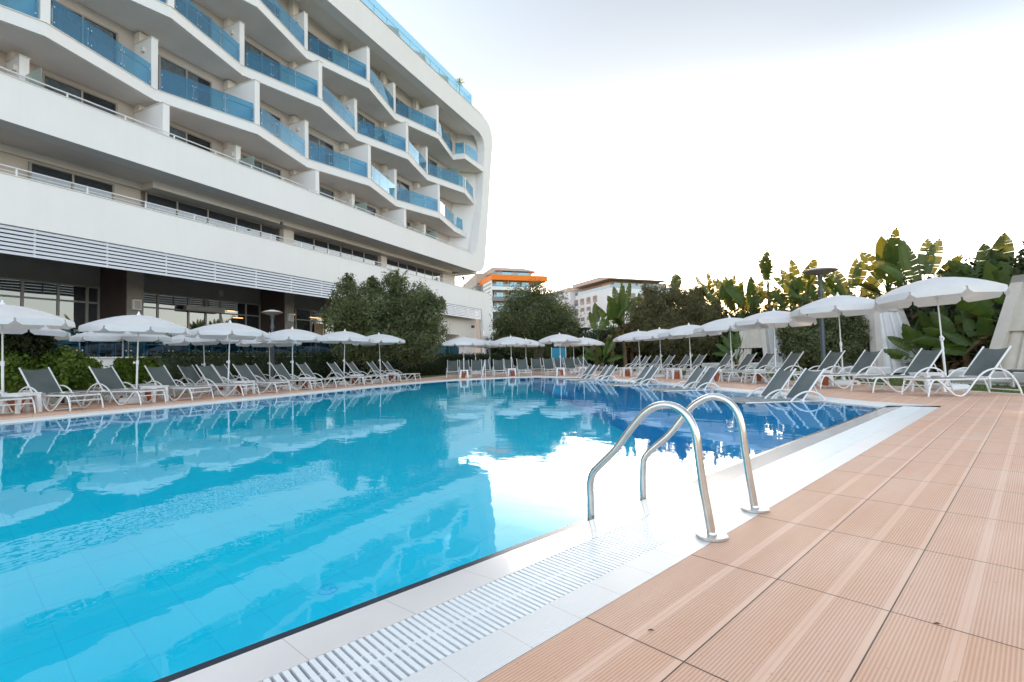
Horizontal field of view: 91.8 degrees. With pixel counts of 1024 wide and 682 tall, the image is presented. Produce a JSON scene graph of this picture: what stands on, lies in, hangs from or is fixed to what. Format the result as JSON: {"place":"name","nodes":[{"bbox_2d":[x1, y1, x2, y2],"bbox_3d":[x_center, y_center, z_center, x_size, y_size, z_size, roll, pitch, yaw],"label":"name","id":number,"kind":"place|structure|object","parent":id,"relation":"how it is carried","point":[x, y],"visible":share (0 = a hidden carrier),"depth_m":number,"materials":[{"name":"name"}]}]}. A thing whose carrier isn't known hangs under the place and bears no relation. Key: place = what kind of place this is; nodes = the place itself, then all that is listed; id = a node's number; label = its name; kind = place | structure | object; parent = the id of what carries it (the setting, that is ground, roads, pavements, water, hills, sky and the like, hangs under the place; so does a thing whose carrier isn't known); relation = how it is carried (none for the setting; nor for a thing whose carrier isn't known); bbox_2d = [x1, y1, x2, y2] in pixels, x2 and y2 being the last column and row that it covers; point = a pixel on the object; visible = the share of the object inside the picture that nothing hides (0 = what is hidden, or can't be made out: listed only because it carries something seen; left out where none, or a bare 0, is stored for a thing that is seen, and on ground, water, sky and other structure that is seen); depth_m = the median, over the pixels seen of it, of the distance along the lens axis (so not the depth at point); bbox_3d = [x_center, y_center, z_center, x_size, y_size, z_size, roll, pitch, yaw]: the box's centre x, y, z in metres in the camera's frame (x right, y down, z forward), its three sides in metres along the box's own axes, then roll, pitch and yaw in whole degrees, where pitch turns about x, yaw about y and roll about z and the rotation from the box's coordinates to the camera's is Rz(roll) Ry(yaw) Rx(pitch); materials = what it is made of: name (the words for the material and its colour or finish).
{"place":"outdoors","nodes":[
{"label":"outdoors","id":0,"kind":"place"},
{"bbox_2d":[0,377,880,681],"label":"water","id":1,"kind":"structure","parent":0,"point":[146,545],"depth_m":3.53,"materials":[{"name":"liquid"}]},
{"bbox_2d":[462,267,546,353],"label":"apartment hotel","id":2,"kind":"structure","parent":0,"point":[494,282],"depth_m":144.45,"materials":[{"name":"paint"}]},
{"bbox_2d":[0,371,1023,681],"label":"deck","id":3,"kind":"structure","parent":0,"point":[874,563],"depth_m":1.95,"materials":[{"name":"tile"}]},
{"bbox_2d":[0,401,23,412],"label":"umbrella base","id":4,"kind":"object","parent":3,"relation":"on","point":[1,402],"visible":0.16,"depth_m":10.62,"materials":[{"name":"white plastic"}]},
{"bbox_2d":[0,300,74,396],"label":"pool umbrella","id":5,"kind":"object","parent":4,"relation":"in","point":[15,317],"visible":0.99,"depth_m":10.71,"materials":[{"name":"white fabric"}]},
{"bbox_2d":[0,346,39,398],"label":"shrub","id":6,"kind":"object","parent":3,"relation":"on","point":[14,380],"visible":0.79,"depth_m":11.86,"materials":[{"name":"green plant"}]},
{"bbox_2d":[2,392,41,413],"bbox_3d":[-10.431,1.314,10.579,0.450,0.420,0.450,-2,-2,15],"label":"side table","id":7,"kind":"object","parent":3,"relation":"on","point":[38,399],"visible":0.94,"depth_m":10.50,"materials":[{"name":"white plastic"}]},
{"bbox_2d":[0,329,59,389],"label":"tree","id":8,"kind":"object","parent":3,"relation":"on","point":[29,343],"visible":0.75,"depth_m":12.18,"materials":[{"name":"green plant"}]},
{"bbox_2d":[18,367,103,411],"bbox_3d":[-10.177,1.059,11.136,1.851,0.969,0.678,-2,-2,16],"label":"sun lounger","id":9,"kind":"object","parent":3,"relation":"on","point":[43,381],"visible":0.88,"depth_m":11.21,"materials":[{"name":"white paint"}]},
{"bbox_2d":[34,345,107,402],"bbox_3d":[-11.713,0.863,12.976,1.834,1.617,1.353,6,-7,-73],"label":"shrub","id":10,"kind":"object","parent":3,"relation":"on","point":[69,369],"visible":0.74,"depth_m":12.82,"materials":[{"name":"green plant"}]},
{"bbox_2d":[105,393,130,398],"bbox_3d":[-11.670,1.563,14.877,0.690,0.300,0.593,-1,-2,-1],"label":"umbrella base","id":11,"kind":"object","parent":3,"relation":"on","point":[120,395],"visible":0.42,"depth_m":14.61,"materials":[{"name":"concrete"}]},
{"bbox_2d":[69,331,171,357],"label":"pool umbrella","id":12,"kind":"object","parent":11,"relation":"in","point":[92,336],"visible":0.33,"depth_m":14.09,"materials":[{"name":"white fabric"}]},
{"bbox_2d":[82,366,166,404],"bbox_3d":[-9.697,1.098,12.434,1.851,0.969,0.678,-2,-2,14],"label":"sun lounger","id":13,"kind":"object","parent":3,"relation":"on","point":[108,379],"visible":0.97,"depth_m":12.48,"materials":[{"name":"white paint"}]},
{"bbox_2d":[119,392,147,402],"bbox_3d":[-9.969,1.462,13.171,0.690,0.300,0.593,0,-2,-25],"label":"umbrella base","id":14,"kind":"object","parent":3,"relation":"on","point":[134,398],"visible":0.56,"depth_m":12.92,"materials":[{"name":"concrete"}]},
{"bbox_2d":[78,312,190,388],"bbox_3d":[-9.940,0.364,13.197,2.331,2.305,2.332,-2,-2,18],"label":"pool umbrella","id":15,"kind":"object","parent":14,"relation":"in","point":[138,323],"visible":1,"depth_m":12.64,"materials":[{"name":"white fabric"}]},
{"bbox_2d":[110,353,161,388],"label":"shrub","id":16,"kind":"object","parent":3,"relation":"on","point":[125,368],"visible":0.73,"depth_m":14.79,"materials":[{"name":"green plant"}]},
{"bbox_2d":[144,365,213,400],"bbox_3d":[-9.222,1.133,13.652,1.851,0.969,0.678,-2,-2,15],"label":"sun lounger","id":17,"kind":"object","parent":3,"relation":"on","point":[161,375],"visible":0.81,"depth_m":13.73,"materials":[{"name":"white paint"}]},
{"bbox_2d":[191,388,213,392],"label":"umbrella base","id":18,"kind":"object","parent":3,"relation":"on","point":[200,389],"visible":0.27,"depth_m":17.16,"materials":[{"name":"concrete"}]},
{"bbox_2d":[163,335,240,381],"bbox_3d":[-10.835,0.627,17.442,2.331,2.150,2.332,0,-2,-28],"label":"pool umbrella","id":19,"kind":"object","parent":18,"relation":"in","point":[180,340],"visible":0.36,"depth_m":17.16,"materials":[{"name":"white fabric"}]},
{"bbox_2d":[213,386,237,394],"bbox_3d":[-8.977,1.535,15.688,0.593,0.300,0.690,-3,-3,38],"label":"umbrella base","id":20,"kind":"object","parent":3,"relation":"on","point":[227,391],"visible":0.56,"depth_m":15.46,"materials":[{"name":"concrete"}]},
{"bbox_2d":[184,320,271,383],"bbox_3d":[-8.975,0.459,15.776,2.332,2.269,2.331,-3,-3,34],"label":"pool umbrella","id":21,"kind":"object","parent":20,"relation":"in","point":[230,330],"visible":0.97,"depth_m":15.35,"materials":[{"name":"white fabric"}]},
{"bbox_2d":[192,364,259,396],"bbox_3d":[-8.648,1.171,14.987,1.851,0.969,0.678,-2,-2,13],"label":"sun lounger","id":22,"kind":"object","parent":3,"relation":"on","point":[210,374],"visible":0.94,"depth_m":15.02,"materials":[{"name":"white paint"}]},
{"bbox_2d":[230,364,290,392],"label":"sun lounger","id":23,"kind":"object","parent":3,"relation":"on","point":[245,373],"visible":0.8,"depth_m":16.31,"materials":[{"name":"white paint"}]},
{"bbox_2d":[282,382,297,389],"bbox_3d":[-8.076,1.613,18.286,0.593,0.300,0.690,-1,-2,-8],"label":"umbrella base","id":24,"kind":"object","parent":3,"relation":"on","point":[287,387],"visible":0.56,"depth_m":17.97,"materials":[{"name":"concrete"}]},
{"bbox_2d":[256,327,326,377],"bbox_3d":[-8.099,0.568,18.312,2.332,2.209,2.332,-1,-2,3],"label":"pool umbrella","id":25,"kind":"object","parent":24,"relation":"in","point":[292,335],"visible":0.94,"depth_m":17.75,"materials":[{"name":"white fabric"}]},
{"bbox_2d":[267,363,323,389],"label":"sun lounger","id":26,"kind":"object","parent":3,"relation":"on","point":[281,371],"visible":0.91,"depth_m":17.75,"materials":[{"name":"white paint"}]},
{"bbox_2d":[336,380,349,384],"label":"umbrella base","id":27,"kind":"object","parent":3,"relation":"on","point":[342,383],"visible":0.51,"depth_m":20.56,"materials":[{"name":"white plastic"}]},
{"bbox_2d":[317,329,373,376],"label":"pool umbrella","id":28,"kind":"object","parent":27,"relation":"in","point":[344,337],"visible":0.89,"depth_m":20.41,"materials":[{"name":"white fabric"}]},
{"bbox_2d":[0,376,935,423],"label":"pool coping","id":29,"kind":"object","parent":3,"relation":"on","point":[850,401],"visible":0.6,"depth_m":11.44,"materials":[{"name":"white tile"}]},
{"bbox_2d":[153,407,883,681],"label":"pool nosing","id":30,"kind":"object","parent":29,"relation":"attached to","point":[195,668],"visible":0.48,"depth_m":2.03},
{"bbox_2d":[170,406,901,681],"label":"wet coping","id":31,"kind":"object","parent":29,"relation":"attached to","point":[270,660],"visible":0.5,"depth_m":1.98,"materials":[{"name":"tile"}]},
{"bbox_2d":[263,406,924,681],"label":"overflow grate","id":32,"kind":"object","parent":29,"relation":"on","point":[402,650],"visible":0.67,"depth_m":1.95,"materials":[{"name":"plastic"}]},
{"bbox_2d":[399,407,938,681],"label":"ribbed coping","id":33,"kind":"object","parent":3,"relation":"on","point":[480,659],"visible":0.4,"depth_m":1.90,"materials":[{"name":"white tile"}]},
{"bbox_2d":[587,393,769,541],"bbox_3d":[0.965,0.864,2.905,0.753,1.090,0.829,1,-3,-43],"label":"pool ladder","id":34,"kind":"object","parent":3,"relation":"attached to","point":[709,533],"visible":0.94,"depth_m":2.85,"materials":[{"name":"silver metal"}]},
{"bbox_2d":[682,372,701,378],"bbox_3d":[7.133,1.337,19.718,0.593,0.300,0.690,0,-3,-33],"label":"umbrella base","id":35,"kind":"object","parent":3,"relation":"on","point":[687,376],"visible":0.3,"depth_m":19.58,"materials":[{"name":"white plastic"}]},
{"bbox_2d":[658,323,721,369],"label":"pool umbrella","id":36,"kind":"object","parent":35,"relation":"in","point":[687,330],"visible":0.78,"depth_m":19.30,"materials":[{"name":"white fabric"}]},
{"bbox_2d":[723,373,744,380],"bbox_3d":[7.760,1.238,17.446,0.690,0.300,0.593,-1,-2,-14],"label":"umbrella base","id":37,"kind":"object","parent":3,"relation":"on","point":[732,377],"visible":0.58,"depth_m":17.23,"materials":[{"name":"white plastic"}]},
{"bbox_2d":[693,315,768,370],"bbox_3d":[7.700,0.193,17.477,2.331,2.212,2.332,-1,-2,0],"label":"pool umbrella","id":38,"kind":"object","parent":37,"relation":"in","point":[723,325],"visible":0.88,"depth_m":16.93,"materials":[{"name":"white fabric"}]},
{"bbox_2d":[741,351,803,383],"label":"sun lounger","id":39,"kind":"object","parent":3,"relation":"on","point":[790,362],"visible":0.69,"depth_m":15.45,"materials":[{"name":"white paint"}]},
{"bbox_2d":[787,350,850,386],"bbox_3d":[8.383,0.761,13.896,1.851,0.969,0.678,-1,-2,-3],"label":"sun lounger","id":40,"kind":"object","parent":3,"relation":"on","point":[830,360],"visible":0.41,"depth_m":13.89,"materials":[{"name":"white paint"}]},
{"bbox_2d":[828,376,860,384],"bbox_3d":[9.242,1.071,13.848,0.690,0.300,0.593,-2,-2,13],"label":"umbrella base","id":41,"kind":"object","parent":3,"relation":"on","point":[843,381],"visible":0.7,"depth_m":13.61,"materials":[{"name":"white plastic"}]},
{"bbox_2d":[790,292,892,372],"bbox_3d":[9.200,-0.130,13.929,2.332,2.501,2.332,0,-3,-32],"label":"pool umbrella","id":42,"kind":"object","parent":41,"relation":"on","point":[836,306],"visible":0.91,"depth_m":13.56,"materials":[{"name":"white fabric"}]},
{"bbox_2d":[817,349,889,388],"bbox_3d":[8.522,0.713,12.705,1.851,0.969,0.678,-1,-2,-3],"label":"sun lounger","id":43,"kind":"object","parent":3,"relation":"on","point":[865,361],"visible":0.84,"depth_m":12.64,"materials":[{"name":"white paint"}]},
{"bbox_2d":[850,347,953,392],"bbox_3d":[8.740,0.651,11.188,1.851,0.969,0.678,-1,-2,-2],"label":"sun lounger","id":44,"kind":"object","parent":3,"relation":"on","point":[923,360],"visible":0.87,"depth_m":11.17,"materials":[{"name":"white paint"}]},
{"bbox_2d":[931,380,969,389],"bbox_3d":[10.014,0.964,11.437,0.593,0.300,0.690,-1,-2,-1],"label":"umbrella base","id":45,"kind":"object","parent":3,"relation":"on","point":[960,386],"visible":0.47,"depth_m":11.13,"materials":[{"name":"white plastic"}]},
{"bbox_2d":[874,273,1009,374],"bbox_3d":[9.954,-0.287,11.569,2.378,2.599,2.376,-1,-2,-6],"label":"pool umbrella","id":46,"kind":"object","parent":45,"relation":"on","point":[935,290],"visible":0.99,"depth_m":11.37,"materials":[{"name":"white fabric"}]},
{"bbox_2d":[901,346,1022,396],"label":"sun lounger","id":47,"kind":"object","parent":3,"relation":"on","point":[986,362],"visible":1,"depth_m":9.85,"materials":[{"name":"white paint"}]},
{"bbox_2d":[546,277,673,331],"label":"apartment hotel","id":48,"kind":"structure","parent":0,"point":[585,296],"depth_m":161.90,"materials":[{"name":"white"}]},
{"bbox_2d":[296,367,1023,406],"bbox_3d":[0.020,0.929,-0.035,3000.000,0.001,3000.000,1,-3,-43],"label":"lawn","id":49,"kind":"structure","parent":0,"point":[975,386],"depth_m":21.23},
{"bbox_2d":[0,0,492,392],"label":"hotel building","id":50,"kind":"structure","parent":49,"relation":"on","point":[191,164],"depth_m":27.56,"materials":[{"name":"paint"}]},
{"bbox_2d":[0,277,99,333],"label":"shopfront window","id":51,"kind":"structure","parent":50,"relation":"in","point":[79,304],"depth_m":23.48,"materials":[{"name":"clear glass"}]},
{"bbox_2d":[28,161,114,199],"bbox_3d":[-19.238,-6.125,21.807,0.060,2.490,3.080,-2,-2,24],"label":"sliding door","id":52,"kind":"structure","parent":50,"relation":"in","point":[33,167],"depth_m":21.69,"materials":[{"name":"black glass"}]},
{"bbox_2d":[42,73,117,115],"bbox_3d":[-19.170,-9.934,22.103,0.089,2.600,2.800,-2,-2,24],"label":"sliding door","id":53,"kind":"structure","parent":50,"relation":"in","point":[46,79],"depth_m":22.06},
{"bbox_2d":[50,0,117,64],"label":"sliding door","id":54,"kind":"structure","parent":50,"relation":"in","point":[63,23],"depth_m":22.39,"materials":[{"name":"glass"}]},
{"bbox_2d":[158,55,211,107],"bbox_3d":[-17.349,-13.214,26.442,0.089,2.600,2.800,-2,-2,24],"label":"sliding door","id":55,"kind":"structure","parent":50,"relation":"in","point":[170,69],"depth_m":26.31,"materials":[{"name":"glass"}]},
{"bbox_2d":[169,125,211,152],"bbox_3d":[-17.276,-9.817,26.314,0.089,2.600,2.800,-2,-2,24],"label":"sliding door","id":56,"kind":"structure","parent":50,"relation":"in","point":[174,130],"depth_m":26.59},
{"bbox_2d":[175,0,211,38],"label":"sliding door","id":57,"kind":"structure","parent":50,"relation":"in","point":[182,8],"depth_m":27.05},
{"bbox_2d":[144,292,260,356],"bbox_3d":[-18.744,-0.737,29.634,0.080,3.690,8.550,-2,-2,24],"label":"shopfront window","id":58,"kind":"structure","parent":50,"relation":"in","point":[162,306],"depth_m":29.61,"materials":[{"name":"clear glass"}]},
{"bbox_2d":[145,192,279,240],"bbox_3d":[-16.423,-5.978,28.023,0.060,2.540,7.930,-2,-2,24],"label":"window","id":59,"kind":"structure","parent":50,"relation":"in","point":[149,197],"depth_m":27.36,"materials":[{"name":"black glass"}]},
{"bbox_2d":[244,39,280,80],"bbox_3d":[-15.535,-16.743,30.791,0.089,2.600,2.800,-2,-2,24],"label":"sliding door","id":60,"kind":"structure","parent":50,"relation":"in","point":[253,63],"depth_m":30.75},
{"bbox_2d":[260,107,280,139],"bbox_3d":[-15.456,-13.097,30.654,0.089,2.600,2.800,-2,-2,24],"label":"sliding door","id":61,"kind":"structure","parent":50,"relation":"in","point":[266,124],"depth_m":31.31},
{"bbox_2d":[294,308,338,334],"bbox_3d":[-14.941,-0.502,38.086,0.081,3.690,8.400,-2,-2,24],"label":"shopfront window","id":62,"kind":"structure","parent":50,"relation":"in","point":[302,320],"depth_m":37.21,"materials":[{"name":"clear glass"}]},
{"bbox_2d":[308,30,332,61],"bbox_3d":[-13.717,-20.173,35.133,0.089,2.600,2.800,-2,-2,24],"label":"sliding door","id":63,"kind":"structure","parent":50,"relation":"in","point":[316,49],"depth_m":35.28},
{"bbox_2d":[308,132,333,166],"bbox_3d":[-13.561,-12.980,34.863,0.089,2.600,2.800,-2,-2,24],"label":"sliding door","id":64,"kind":"structure","parent":50,"relation":"in","point":[315,142],"depth_m":35.04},
{"bbox_2d":[294,233,377,265],"bbox_3d":[-12.672,-5.746,36.366,0.060,2.540,8.730,-2,-2,24],"label":"window","id":65,"kind":"structure","parent":50,"relation":"in","point":[297,237],"depth_m":35.97,"materials":[{"name":"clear glass"}]},
{"bbox_2d":[387,259,440,280],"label":"window","id":66,"kind":"structure","parent":50,"relation":"in","point":[390,262],"depth_m":44.82,"materials":[{"name":"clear glass"}]},
{"bbox_2d":[149,348,504,384],"bbox_3d":[-7.380,1.501,30.592,1.836,1.982,26.566,-2,-2,29],"label":"hedge","id":67,"kind":"object","parent":49,"relation":"on","point":[316,362],"visible":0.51,"depth_m":24.08,"materials":[{"name":"green plant"}]},
{"bbox_2d":[318,269,449,378],"bbox_3d":[-6.784,-0.946,26.367,6.933,6.023,3.470,0,-2,-20],"label":"olive tree","id":68,"kind":"object","parent":49,"relation":"on","point":[400,318],"visible":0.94,"depth_m":25.83,"materials":[{"name":"green plant"}]},
{"bbox_2d":[489,277,585,369],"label":"olive tree","id":69,"kind":"object","parent":49,"relation":"on","point":[534,305],"visible":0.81,"depth_m":41.23,"materials":[{"name":"green plant"}]},
{"bbox_2d":[570,303,617,365],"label":"banana plant","id":70,"kind":"object","parent":49,"relation":"on","point":[594,317],"visible":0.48,"depth_m":37.47,"materials":[{"name":"green plant"}]},
{"bbox_2d":[577,338,624,370],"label":"banana plant","id":71,"kind":"object","parent":49,"relation":"on","point":[607,347],"visible":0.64,"depth_m":35.38,"materials":[{"name":"green plant"}]},
{"bbox_2d":[596,297,630,367],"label":"banana plant","id":72,"kind":"object","parent":49,"relation":"on","point":[612,311],"visible":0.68,"depth_m":37.38,"materials":[{"name":"green plant"}]},
{"bbox_2d":[607,281,646,366],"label":"banana plant","id":73,"kind":"object","parent":49,"relation":"on","point":[622,296],"visible":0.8,"depth_m":38.13,"materials":[{"name":"green plant"}]},
{"bbox_2d":[624,276,727,367],"bbox_3d":[12.260,-1.424,37.916,7.426,7.225,5.596,-1,-2,-6],"label":"olive tree","id":74,"kind":"object","parent":49,"relation":"on","point":[657,307],"visible":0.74,"depth_m":37.42,"materials":[{"name":"green plant"}]},
{"bbox_2d":[703,274,745,354],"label":"banana plant","id":75,"kind":"object","parent":49,"relation":"on","point":[721,294],"visible":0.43,"depth_m":36.93,"materials":[{"name":"green plant"}]},
{"bbox_2d":[712,330,761,368],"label":"banana plant","id":76,"kind":"object","parent":49,"relation":"on","point":[725,348],"visible":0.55,"depth_m":33.00,"materials":[{"name":"green plant"}]},
{"bbox_2d":[725,275,772,317],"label":"banana plant","id":77,"kind":"object","parent":49,"relation":"on","point":[752,290],"visible":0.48,"depth_m":35.70,"materials":[{"name":"green plant"}]},
{"bbox_2d":[484,241,1023,371],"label":"tall hedge","id":78,"kind":"object","parent":49,"relation":"on","point":[606,331],"visible":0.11,"depth_m":34.17,"materials":[{"name":"green plant"}]},
{"bbox_2d":[730,328,785,368],"bbox_3d":[16.345,0.352,32.638,2.760,2.900,2.760,0,-3,-31],"label":"cabana","id":79,"kind":"object","parent":49,"relation":"on","point":[755,339],"visible":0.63,"depth_m":31.92,"materials":[{"name":"white fabric"}]},
{"bbox_2d":[743,250,782,309],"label":"banana plant","id":80,"kind":"object","parent":49,"relation":"on","point":[765,266],"visible":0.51,"depth_m":35.56,"materials":[{"name":"green plant"}]},
{"bbox_2d":[767,276,809,328],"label":"banana plant","id":81,"kind":"object","parent":49,"relation":"on","point":[779,297],"visible":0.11,"depth_m":32.48,"materials":[{"name":"green plant"}]},
{"bbox_2d":[772,258,817,310],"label":"banana plant","id":82,"kind":"object","parent":49,"relation":"on","point":[790,282],"visible":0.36,"depth_m":31.10,"materials":[{"name":"green plant"}]},
{"bbox_2d":[801,267,838,362],"bbox_3d":[11.399,-0.690,18.251,1.182,4.055,1.201,1,-3,-43],"label":"garden lamp","id":83,"kind":"object","parent":49,"relation":"on","point":[819,272],"visible":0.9,"depth_m":18.17,"materials":[{"name":"metal"}]},
{"bbox_2d":[775,294,872,369],"bbox_3d":[13.220,-0.302,21.292,2.736,3.490,3.492,1,-3,-43],"label":"hedge","id":84,"kind":"object","parent":49,"relation":"on","point":[806,339],"visible":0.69,"depth_m":20.81,"materials":[{"name":"green plant"}]},
{"bbox_2d":[814,258,883,295],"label":"banana plant","id":85,"kind":"object","parent":49,"relation":"on","point":[858,271],"visible":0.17,"depth_m":28.50,"materials":[{"name":"green plant"}]},
{"bbox_2d":[846,227,910,297],"bbox_3d":[18.872,-2.038,24.849,3.769,6.991,3.181,1,-3,-43],"label":"banana plant","id":86,"kind":"object","parent":49,"relation":"on","point":[886,250],"visible":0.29,"depth_m":24.44,"materials":[{"name":"green plant"}]},
{"bbox_2d":[844,308,918,372],"bbox_3d":[15.857,-0.014,21.859,2.705,2.842,2.705,-1,-2,-14],"label":"cabana","id":87,"kind":"object","parent":49,"relation":"on","point":[883,326],"visible":0.26,"depth_m":20.83,"materials":[{"name":"white fabric"}]},
{"bbox_2d":[871,238,978,317],"bbox_3d":[18.994,-1.718,22.634,2.991,6.188,3.814,1,-3,-43],"label":"banana plant","id":88,"kind":"object","parent":49,"relation":"on","point":[929,261],"visible":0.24,"depth_m":23.03,"materials":[{"name":"green plant"}]},
{"bbox_2d":[883,323,971,371],"bbox_3d":[16.446,0.713,19.908,1.707,2.915,3.155,1,-3,-43],"label":"banana plant","id":89,"kind":"object","parent":49,"relation":"on","point":[908,333],"visible":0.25,"depth_m":20.19,"materials":[{"name":"green plant"}]},
{"bbox_2d":[901,305,959,372],"bbox_3d":[17.641,-0.136,20.411,2.846,2.935,1.933,-1,-2,-7],"label":"banana plant","id":90,"kind":"object","parent":49,"relation":"on","point":[925,320],"visible":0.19,"depth_m":20.47,"materials":[{"name":"green plant"}]},
{"bbox_2d":[910,304,995,369],"bbox_3d":[17.120,-0.076,18.751,1.702,2.717,2.946,-1,-2,-13],"label":"banana plant","id":91,"kind":"object","parent":49,"relation":"on","point":[932,332],"visible":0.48,"depth_m":19.15,"materials":[{"name":"green plant"}]},
{"bbox_2d":[931,310,1000,360],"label":"banana plant","id":92,"kind":"object","parent":49,"relation":"on","point":[987,327],"visible":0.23,"depth_m":18.43,"materials":[{"name":"green plant"}]},
{"bbox_2d":[941,232,1023,345],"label":"banana plant","id":93,"kind":"object","parent":49,"relation":"on","point":[1003,240],"visible":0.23,"depth_m":18.97,"materials":[{"name":"green plant"}]},
{"bbox_2d":[948,369,1023,385],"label":"daybed","id":94,"kind":"object","parent":49,"relation":"on","point":[1019,376],"visible":0.31,"depth_m":12.82,"materials":[{"name":"white fabric"}]},
{"bbox_2d":[955,261,1023,355],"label":"banana plant","id":95,"kind":"object","parent":49,"relation":"on","point":[983,307],"visible":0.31,"depth_m":17.79,"materials":[{"name":"green plant"}]},
{"bbox_2d":[989,274,1023,368],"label":"cabana","id":96,"kind":"object","parent":49,"relation":"on","point":[1009,330],"visible":0.75,"depth_m":14.82,"materials":[{"name":"white fabric"}]},
{"bbox_2d":[362,0,1023,313],"label":"sky","id":97,"kind":"structure","parent":0,"point":[632,139],"materials":[{"name":"white"}]},
{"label":"shallow shelf","id":98,"kind":"structure","parent":0,"visible":0},
{"bbox_2d":[728,368,795,399],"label":"sun lounger","id":99,"kind":"object","parent":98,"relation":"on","point":[779,380],"visible":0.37,"depth_m":10.62,"materials":[{"name":"white paint"}]},
{"bbox_2d":[733,368,825,402],"bbox_3d":[5.333,1.049,9.953,1.851,0.969,0.678,-1,-2,-3],"label":"sun lounger","id":100,"kind":"object","parent":98,"relation":"on","point":[804,384],"visible":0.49,"depth_m":9.96,"materials":[{"name":"white paint"}]},
{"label":"umbrella base","id":101,"kind":"object","parent":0,"visible":0},
{"bbox_2d":[0,325,70,392],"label":"pool umbrella","id":102,"kind":"object","parent":101,"relation":"in","point":[59,334],"visible":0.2,"depth_m":12.33,"materials":[{"name":"white fabric"}]},
{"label":"umbrella base","id":103,"kind":"object","parent":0,"visible":0},
{"bbox_2d":[734,308,816,370],"bbox_3d":[8.449,0.078,15.955,2.332,2.287,2.332,-2,-2,27],"label":"pool umbrella","id":104,"kind":"object","parent":103,"relation":"on","point":[773,318],"visible":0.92,"depth_m":15.42,"materials":[{"name":"white fabric"}]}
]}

